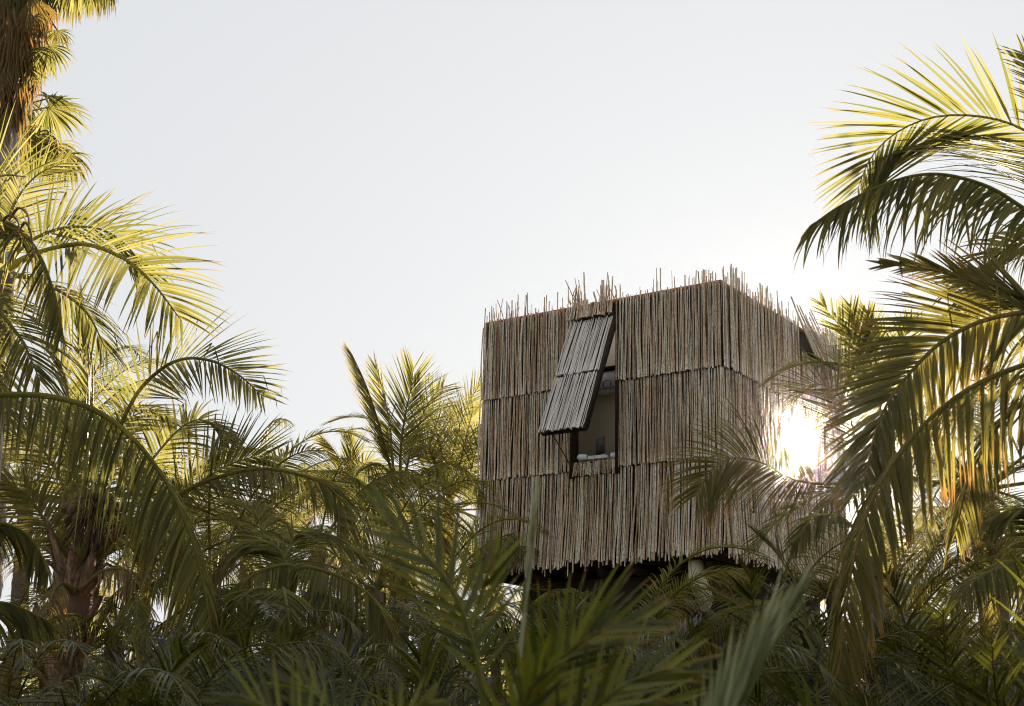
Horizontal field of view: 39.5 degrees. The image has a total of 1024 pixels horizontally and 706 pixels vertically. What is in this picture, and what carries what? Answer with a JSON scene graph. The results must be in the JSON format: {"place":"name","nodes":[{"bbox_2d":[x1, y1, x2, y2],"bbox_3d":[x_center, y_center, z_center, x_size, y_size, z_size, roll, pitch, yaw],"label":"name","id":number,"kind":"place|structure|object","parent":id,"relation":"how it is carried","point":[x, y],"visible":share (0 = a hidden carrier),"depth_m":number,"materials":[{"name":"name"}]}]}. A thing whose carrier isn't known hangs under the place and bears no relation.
{"place":"outdoors","nodes":[
{"label":"outdoors","id":0,"kind":"place"},
{"bbox_2d":[0,0,1023,700],"label":"sky","id":1,"kind":"structure","parent":0,"point":[370,176],"materials":[{"name":"white"}]},
{"bbox_3d":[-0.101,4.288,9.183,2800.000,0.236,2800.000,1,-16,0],"label":"ground","id":2,"kind":"structure","parent":0,"visible":0},
{"bbox_2d":[0,367,8,477],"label":"slim palm","id":3,"kind":"object","parent":2,"relation":"on","point":[1,442],"visible":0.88,"depth_m":13.45,"materials":[{"name":"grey plant"}]},
{"bbox_2d":[20,90,93,192],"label":"fan palm","id":4,"kind":"object","parent":2,"relation":"on","point":[52,116],"visible":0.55,"depth_m":25.13,"materials":[{"name":"green plant"}]},
{"bbox_2d":[0,0,118,620],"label":"fan palm","id":5,"kind":"object","parent":2,"relation":"on","point":[27,36],"visible":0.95,"depth_m":21.60,"materials":[{"name":"plant"}]},
{"bbox_2d":[0,582,119,701],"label":"young palm","id":6,"kind":"object","parent":2,"relation":"on","point":[3,658],"visible":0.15,"depth_m":18.41,"materials":[{"name":"green plant"}]},
{"bbox_2d":[2,606,133,697],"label":"young palm","id":7,"kind":"object","parent":2,"relation":"on","point":[42,662],"visible":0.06,"depth_m":20.57,"materials":[{"name":"green plant"}]},
{"bbox_2d":[0,639,153,705],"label":"young palm","id":8,"kind":"object","parent":2,"relation":"on","point":[73,643],"visible":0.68,"depth_m":9.28,"materials":[{"name":"green plant"}]},
{"bbox_2d":[67,658,95,702],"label":"areca palm","id":9,"kind":"object","parent":2,"relation":"on","point":[78,690],"visible":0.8,"depth_m":9.16,"materials":[{"name":"green plant"}]},
{"bbox_2d":[1,384,167,700],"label":"coconut palm","id":10,"kind":"object","parent":2,"relation":"on","point":[16,580],"visible":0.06,"depth_m":22.76,"materials":[{"name":"green plant"}]},
{"bbox_2d":[49,682,121,705],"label":"areca palm","id":11,"kind":"object","parent":2,"relation":"on","point":[97,702],"visible":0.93,"depth_m":7.37,"materials":[{"name":"green plant"}]},
{"bbox_2d":[8,340,213,615],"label":"coconut palm","id":12,"kind":"object","parent":2,"relation":"on","point":[131,369],"visible":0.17,"depth_m":24.35,"materials":[{"name":"green plant"}]},
{"bbox_2d":[0,392,223,693],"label":"coconut palm","id":13,"kind":"object","parent":2,"relation":"on","point":[22,620],"visible":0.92,"depth_m":12.04,"materials":[{"name":"green plant"}]},
{"bbox_2d":[0,668,231,705],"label":"young palm","id":14,"kind":"object","parent":2,"relation":"on","point":[141,673],"visible":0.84,"depth_m":7.39,"materials":[{"name":"green plant"}]},
{"bbox_2d":[0,100,232,449],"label":"coconut palm","id":15,"kind":"object","parent":2,"relation":"on","point":[51,303],"visible":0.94,"depth_m":15.16,"materials":[{"name":"green plant"}]},
{"bbox_2d":[1,617,286,705],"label":"young palm","id":16,"kind":"object","parent":2,"relation":"on","point":[197,634],"visible":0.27,"depth_m":10.34,"materials":[{"name":"green plant"}]},
{"bbox_2d":[11,431,288,671],"bbox_3d":[-6.328,4.732,23.332,4.419,6.621,5.275,-11,-20,38],"label":"coconut palm","id":17,"kind":"object","parent":2,"relation":"on","point":[235,569],"visible":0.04,"depth_m":24.09,"materials":[{"name":"green plant"}]},
{"bbox_2d":[26,584,275,702],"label":"young palm","id":18,"kind":"object","parent":2,"relation":"on","point":[174,626],"visible":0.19,"depth_m":17.04,"materials":[{"name":"green plant"}]},
{"bbox_2d":[0,503,324,705],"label":"coconut palm","id":19,"kind":"object","parent":2,"relation":"on","point":[123,611],"visible":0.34,"depth_m":17.21,"materials":[{"name":"green plant"}]},
{"bbox_2d":[99,445,266,631],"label":"coconut palm","id":20,"kind":"object","parent":2,"relation":"on","point":[190,517],"visible":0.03,"depth_m":33.64,"materials":[{"name":"green plant"}]},
{"bbox_2d":[0,279,366,705],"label":"coconut palm","id":21,"kind":"object","parent":2,"relation":"on","point":[79,576],"visible":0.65,"depth_m":17.51,"materials":[{"name":"green plant"}]},
{"bbox_2d":[0,627,371,705],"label":"young palm","id":22,"kind":"object","parent":2,"relation":"on","point":[275,648],"visible":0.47,"depth_m":8.57,"materials":[{"name":"green plant"}]},
{"bbox_2d":[63,624,321,705],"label":"areca palm","id":23,"kind":"object","parent":2,"relation":"on","point":[181,661],"visible":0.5,"depth_m":8.93,"materials":[{"name":"green plant"}]},
{"bbox_2d":[56,650,339,705],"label":"areca palm","id":24,"kind":"object","parent":2,"relation":"on","point":[111,666],"visible":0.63,"depth_m":8.38,"materials":[{"name":"green plant"}]},
{"bbox_2d":[94,590,323,669],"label":"young palm","id":25,"kind":"object","parent":2,"relation":"on","point":[194,639],"visible":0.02,"depth_m":19.05,"materials":[{"name":"green plant"}]},
{"bbox_2d":[86,431,383,693],"bbox_3d":[-3.609,4.064,18.542,4.169,5.451,4.603,1,-16,0],"label":"coconut palm","id":26,"kind":"object","parent":2,"relation":"on","point":[101,610],"visible":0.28,"depth_m":18.44,"materials":[{"name":"green plant"}]},
{"bbox_2d":[155,614,349,703],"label":"young palm","id":27,"kind":"object","parent":2,"relation":"on","point":[269,651],"visible":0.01,"depth_m":14.23,"materials":[{"name":"green plant"}]},
{"bbox_2d":[89,589,424,705],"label":"young palm","id":28,"kind":"object","parent":2,"relation":"on","point":[273,607],"visible":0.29,"depth_m":11.50,"materials":[{"name":"green plant"}]},
{"bbox_2d":[152,418,375,655],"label":"coconut palm","id":29,"kind":"object","parent":2,"relation":"on","point":[362,464],"visible":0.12,"depth_m":26.72,"materials":[{"name":"green plant"}]},
{"bbox_2d":[83,642,477,705],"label":"areca palm","id":30,"kind":"object","parent":2,"relation":"on","point":[157,661],"visible":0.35,"depth_m":8.71,"materials":[{"name":"green plant"}]},
{"bbox_2d":[161,582,403,699],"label":"young palm","id":31,"kind":"object","parent":2,"relation":"on","point":[387,594],"visible":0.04,"depth_m":16.55,"materials":[{"name":"green plant"}]},
{"bbox_2d":[216,463,363,621],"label":"coconut palm","id":32,"kind":"object","parent":2,"relation":"on","point":[236,579],"visible":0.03,"depth_m":37.83,"materials":[{"name":"green plant"}]},
{"bbox_2d":[199,495,403,703],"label":"coconut palm","id":33,"kind":"object","parent":2,"relation":"on","point":[279,571],"visible":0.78,"depth_m":11.92,"materials":[{"name":"green plant"}]},
{"bbox_2d":[186,454,444,649],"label":"coconut palm","id":34,"kind":"object","parent":2,"relation":"on","point":[395,477],"visible":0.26,"depth_m":23.58,"materials":[{"name":"green plant"}]},
{"bbox_2d":[196,643,450,705],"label":"feather palm","id":35,"kind":"object","parent":2,"relation":"on","point":[300,690],"visible":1,"depth_m":2.91,"materials":[{"name":"green plant"}]},
{"bbox_2d":[233,424,441,643],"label":"coconut palm","id":36,"kind":"object","parent":2,"relation":"on","point":[351,452],"visible":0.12,"depth_m":36.62,"materials":[{"name":"green plant"}]},
{"bbox_2d":[253,585,457,703],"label":"young palm","id":37,"kind":"object","parent":2,"relation":"on","point":[385,602],"visible":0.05,"depth_m":18.39,"materials":[{"name":"green plant"}]},
{"bbox_2d":[248,644,476,705],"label":"young palm","id":38,"kind":"object","parent":2,"relation":"on","point":[388,663],"visible":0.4,"depth_m":9.37,"materials":[{"name":"green plant"}]},
{"bbox_2d":[251,600,476,704],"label":"young palm","id":39,"kind":"object","parent":2,"relation":"on","point":[404,627],"visible":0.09,"depth_m":12.45,"materials":[{"name":"green plant"}]},
{"bbox_2d":[242,342,513,683],"bbox_3d":[-2.334,4.316,25.922,4.970,9.001,5.319,1,-16,0],"label":"coconut palm","id":40,"kind":"object","parent":2,"relation":"on","point":[385,442],"visible":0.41,"depth_m":26.20,"materials":[{"name":"green plant"}]},
{"bbox_2d":[253,627,504,705],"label":"areca palm","id":41,"kind":"object","parent":2,"relation":"on","point":[353,650],"visible":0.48,"depth_m":9.86,"materials":[{"name":"green plant"}]},
{"bbox_2d":[245,473,523,691],"bbox_3d":[-2.309,4.608,20.496,4.572,5.516,4.474,12,-19,-33],"label":"coconut palm","id":42,"kind":"object","parent":2,"relation":"on","point":[378,582],"visible":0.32,"depth_m":20.58,"materials":[{"name":"green plant"}]},
{"bbox_2d":[245,597,535,705],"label":"young palm","id":43,"kind":"object","parent":2,"relation":"on","point":[422,608],"visible":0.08,"depth_m":16.46,"materials":[{"name":"green plant"}]},
{"bbox_2d":[306,371,505,685],"bbox_3d":[-1.577,4.806,28.341,5.510,9.399,4.596,15,-21,-41],"label":"coconut palm","id":44,"kind":"object","parent":2,"relation":"on","point":[466,454],"visible":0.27,"depth_m":27.99,"materials":[{"name":"green plant"}]},
{"bbox_2d":[21,657,856,705],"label":"undergrowth","id":45,"kind":"object","parent":2,"relation":"on","point":[100,673],"depth_m":39.32,"materials":[{"name":"green plant"}]},
{"bbox_2d":[275,623,615,705],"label":"areca palm","id":46,"kind":"object","parent":2,"relation":"on","point":[424,652],"visible":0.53,"depth_m":7.19,"materials":[{"name":"green plant"}]},
{"bbox_2d":[339,512,553,702],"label":"coconut palm","id":47,"kind":"object","parent":2,"relation":"on","point":[463,583],"visible":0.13,"depth_m":23.68,"materials":[{"name":"green plant"}]},
{"bbox_2d":[325,581,570,698],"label":"young palm","id":48,"kind":"object","parent":2,"relation":"on","point":[492,613],"visible":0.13,"depth_m":18.60,"materials":[{"name":"green plant"}]},
{"bbox_2d":[329,622,603,705],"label":"young palm","id":49,"kind":"object","parent":2,"relation":"on","point":[452,662],"visible":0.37,"depth_m":9.46,"materials":[{"name":"green plant"}]},
{"bbox_2d":[368,613,578,705],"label":"young palm","id":50,"kind":"object","parent":2,"relation":"on","point":[529,624],"visible":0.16,"depth_m":13.42,"materials":[{"name":"green plant"}]},
{"bbox_2d":[439,586,521,694],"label":"coconut palm","id":51,"kind":"object","parent":2,"relation":"on","point":[506,618],"visible":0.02,"depth_m":29.32,"materials":[{"name":"green plant"}]},
{"bbox_2d":[379,596,606,704],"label":"young palm","id":52,"kind":"object","parent":2,"relation":"on","point":[545,614],"visible":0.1,"depth_m":19.40,"materials":[{"name":"green plant"}]},
{"bbox_2d":[336,470,721,705],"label":"feather palm","id":53,"kind":"object","parent":2,"relation":"on","point":[545,677],"visible":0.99,"depth_m":3.11,"materials":[{"name":"green plant"}]},
{"bbox_2d":[387,644,690,705],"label":"young palm","id":54,"kind":"object","parent":2,"relation":"on","point":[408,680],"visible":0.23,"depth_m":8.99,"materials":[{"name":"green plant"}]},
{"bbox_2d":[388,583,720,704],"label":"areca palm","id":55,"kind":"object","parent":2,"relation":"on","point":[578,606],"visible":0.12,"depth_m":13.41,"materials":[{"name":"green plant"}]},
{"bbox_2d":[458,622,705,705],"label":"areca palm","id":56,"kind":"object","parent":2,"relation":"on","point":[471,700],"visible":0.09,"depth_m":10.10,"materials":[{"name":"green plant"}]},
{"bbox_2d":[459,632,722,705],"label":"young palm","id":57,"kind":"object","parent":2,"relation":"on","point":[642,642],"visible":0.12,"depth_m":10.39,"materials":[{"name":"green plant"}]},
{"bbox_2d":[493,599,746,686],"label":"young palm","id":58,"kind":"object","parent":2,"relation":"on","point":[719,622],"visible":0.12,"depth_m":15.38,"materials":[{"name":"green plant"}]},
{"bbox_2d":[503,540,779,698],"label":"coconut palm","id":59,"kind":"object","parent":2,"relation":"on","point":[731,571],"visible":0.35,"depth_m":18.44,"materials":[{"name":"green plant"}]},
{"bbox_2d":[533,637,759,705],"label":"areca palm","id":60,"kind":"object","parent":2,"relation":"on","point":[697,699],"visible":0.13,"depth_m":7.14,"materials":[{"name":"green plant"}]},
{"bbox_2d":[472,264,851,678],"bbox_3d":[2.602,3.631,24.823,5.170,9.792,6.086,-9,-19,34],"label":"reed hut","id":61,"kind":"object","parent":2,"relation":"on","point":[670,357],"visible":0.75,"depth_m":23.68,"materials":[{"name":"wood"}]},
{"bbox_2d":[577,454,587,460],"bbox_3d":[1.190,1.758,23.954,0.211,0.124,0.112,-6,-17,26],"label":"rolled towel","id":62,"kind":"object","parent":61,"relation":"on","point":[582,457],"visible":1,"depth_m":23.91,"materials":[{"name":"fabric"}]},
{"bbox_2d":[569,313,620,478],"bbox_3d":[1.450,0.736,24.107,0.952,2.763,0.300,-9,-19,34],"label":"window frame","id":63,"kind":"structure","parent":61,"relation":"in","point":[574,436],"depth_m":23.92,"materials":[{"name":"brown wood"}]},
{"bbox_2d":[588,454,608,460],"bbox_3d":[1.444,1.746,23.772,0.340,0.053,0.140,-9,-19,34],"label":"folded towel","id":64,"kind":"object","parent":61,"relation":"on","point":[599,457],"visible":1,"depth_m":23.71,"materials":[{"name":"white fabric"}]},
{"bbox_2d":[596,436,604,454],"bbox_3d":[1.500,1.579,24.201,0.024,0.296,0.316,8,-17,-22],"label":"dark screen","id":65,"kind":"object","parent":61,"relation":"attached to","point":[600,445],"visible":0.86,"depth_m":24.17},
{"bbox_2d":[597,371,614,396],"bbox_3d":[1.659,0.524,24.583,0.760,0.346,0.311,-9,-19,34],"label":"air conditioner","id":66,"kind":"object","parent":61,"relation":"attached to","point":[607,385],"visible":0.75,"depth_m":24.44,"materials":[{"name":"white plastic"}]},
{"bbox_2d":[543,639,856,705],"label":"young palm","id":67,"kind":"object","parent":2,"relation":"on","point":[803,672],"visible":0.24,"depth_m":8.39,"materials":[{"name":"green plant"}]},
{"bbox_2d":[585,609,828,705],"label":"areca palm","id":68,"kind":"object","parent":2,"relation":"on","point":[692,623],"visible":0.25,"depth_m":10.33,"materials":[{"name":"green plant"}]},
{"bbox_2d":[599,599,861,705],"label":"areca palm","id":69,"kind":"object","parent":2,"relation":"on","point":[805,643],"visible":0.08,"depth_m":12.21,"materials":[{"name":"green plant"}]},
{"bbox_2d":[631,643,873,704],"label":"young palm","id":70,"kind":"object","parent":2,"relation":"on","point":[805,651],"visible":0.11,"depth_m":11.10,"materials":[{"name":"green plant"}]},
{"bbox_2d":[694,546,823,705],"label":"palm frond shoot","id":71,"kind":"object","parent":2,"relation":"on","point":[738,681],"visible":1,"depth_m":2.57,"materials":[{"name":"green plant"}]},
{"bbox_2d":[653,329,892,682],"bbox_3d":[3.396,2.957,17.291,2.666,7.222,2.451,-8,-18,31],"label":"coconut palm","id":72,"kind":"object","parent":2,"relation":"on","point":[737,469],"visible":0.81,"depth_m":17.27,"materials":[{"name":"green plant"}]},
{"bbox_2d":[651,488,915,703],"bbox_3d":[4.139,4.856,20.471,4.139,5.323,5.354,1,-16,0],"label":"coconut palm","id":73,"kind":"object","parent":2,"relation":"on","point":[739,599],"visible":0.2,"depth_m":20.52,"materials":[{"name":"green plant"}]},
{"bbox_2d":[631,629,990,705],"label":"young palm","id":74,"kind":"object","parent":2,"relation":"on","point":[881,656],"visible":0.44,"depth_m":9.56,"materials":[{"name":"green plant"}]},
{"bbox_2d":[693,625,931,705],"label":"areca palm","id":75,"kind":"object","parent":2,"relation":"on","point":[870,700],"visible":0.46,"depth_m":8.85,"materials":[{"name":"green plant"}]},
{"bbox_2d":[648,522,996,705],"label":"areca palm","id":76,"kind":"object","parent":2,"relation":"on","point":[798,614],"visible":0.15,"depth_m":12.47,"materials":[{"name":"green plant"}]},
{"bbox_2d":[701,612,977,705],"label":"young palm","id":77,"kind":"object","parent":2,"relation":"on","point":[910,624],"visible":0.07,"depth_m":12.24,"materials":[{"name":"green plant"}]},
{"bbox_2d":[691,518,1023,703],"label":"coconut palm","id":78,"kind":"object","parent":2,"relation":"on","point":[910,607],"visible":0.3,"depth_m":16.54,"materials":[{"name":"green plant"}]},
{"bbox_2d":[779,506,948,651],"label":"coconut palm","id":79,"kind":"object","parent":2,"relation":"on","point":[830,594],"visible":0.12,"depth_m":24.64,"materials":[{"name":"green plant"}]},
{"bbox_2d":[736,328,1023,705],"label":"coconut palm","id":80,"kind":"object","parent":2,"relation":"on","point":[940,533],"visible":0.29,"depth_m":17.46,"materials":[{"name":"green plant"}]},
{"bbox_2d":[757,669,1008,705],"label":"areca palm","id":81,"kind":"object","parent":2,"relation":"on","point":[789,692],"visible":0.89,"depth_m":6.31,"materials":[{"name":"green plant"}]},
{"bbox_2d":[745,645,1023,705],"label":"young palm","id":82,"kind":"object","parent":2,"relation":"on","point":[939,697],"visible":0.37,"depth_m":8.83,"materials":[{"name":"green plant"}]},
{"bbox_2d":[820,531,980,668],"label":"coconut palm","id":83,"kind":"object","parent":2,"relation":"on","point":[916,592],"visible":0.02,"depth_m":29.64,"materials":[{"name":"green plant"}]},
{"bbox_2d":[792,32,1023,705],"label":"coconut palm","id":84,"kind":"object","parent":2,"relation":"on","point":[983,290],"visible":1,"depth_m":10.91,"materials":[{"name":"green plant"}]},
{"bbox_2d":[808,288,1010,618],"bbox_3d":[8.792,4.174,30.245,3.995,12.109,3.276,9,-17,-24],"label":"coconut palm","id":85,"kind":"object","parent":2,"relation":"on","point":[851,313],"visible":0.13,"depth_m":32.37,"materials":[{"name":"green plant"}]},
{"bbox_2d":[822,612,1023,705],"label":"young palm","id":86,"kind":"object","parent":2,"relation":"on","point":[991,642],"visible":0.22,"depth_m":10.36,"materials":[{"name":"green plant"}]},
{"bbox_2d":[827,603,1023,695],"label":"young palm","id":87,"kind":"object","parent":2,"relation":"on","point":[969,629],"visible":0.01,"depth_m":19.38,"materials":[{"name":"green plant"}]},
{"bbox_2d":[866,615,1023,705],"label":"young palm","id":88,"kind":"object","parent":2,"relation":"on","point":[927,684],"visible":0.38,"depth_m":9.26,"materials":[{"name":"green plant"}]},
{"bbox_2d":[870,609,1023,705],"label":"young palm","id":89,"kind":"object","parent":2,"relation":"on","point":[966,641],"visible":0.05,"depth_m":14.36,"materials":[{"name":"green plant"}]},
{"bbox_2d":[872,562,1021,705],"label":"areca palm","id":90,"kind":"object","parent":2,"relation":"on","point":[933,653],"visible":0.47,"depth_m":10.37,"materials":[{"name":"green plant"}]},
{"bbox_2d":[886,460,1023,611],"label":"coconut palm","id":91,"kind":"object","parent":2,"relation":"on","point":[937,475],"visible":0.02,"depth_m":26.98,"materials":[{"name":"green plant"}]},
{"bbox_2d":[927,612,1023,705],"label":"young palm","id":92,"kind":"object","parent":2,"relation":"on","point":[978,635],"visible":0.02,"depth_m":21.01,"materials":[{"name":"green plant"}]},
{"bbox_2d":[932,492,1023,697],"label":"coconut palm","id":93,"kind":"object","parent":2,"relation":"on","point":[998,524],"visible":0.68,"depth_m":13.46,"materials":[{"name":"green plant"}]},
{"bbox_2d":[933,545,1023,705],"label":"areca palm","id":94,"kind":"object","parent":2,"relation":"on","point":[977,692],"visible":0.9,"depth_m":7.15,"materials":[{"name":"green plant"}]},
{"bbox_2d":[945,686,1019,705],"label":"areca palm","id":95,"kind":"object","parent":2,"relation":"on","point":[987,701],"visible":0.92,"depth_m":6.08,"materials":[{"name":"green plant"}]},
{"bbox_2d":[998,628,1023,671],"bbox_3d":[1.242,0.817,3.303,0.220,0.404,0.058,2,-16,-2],"label":"feather palm","id":96,"kind":"object","parent":2,"relation":"on","point":[1018,651],"visible":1,"depth_m":3.33,"materials":[{"name":"green plant"}]}
]}

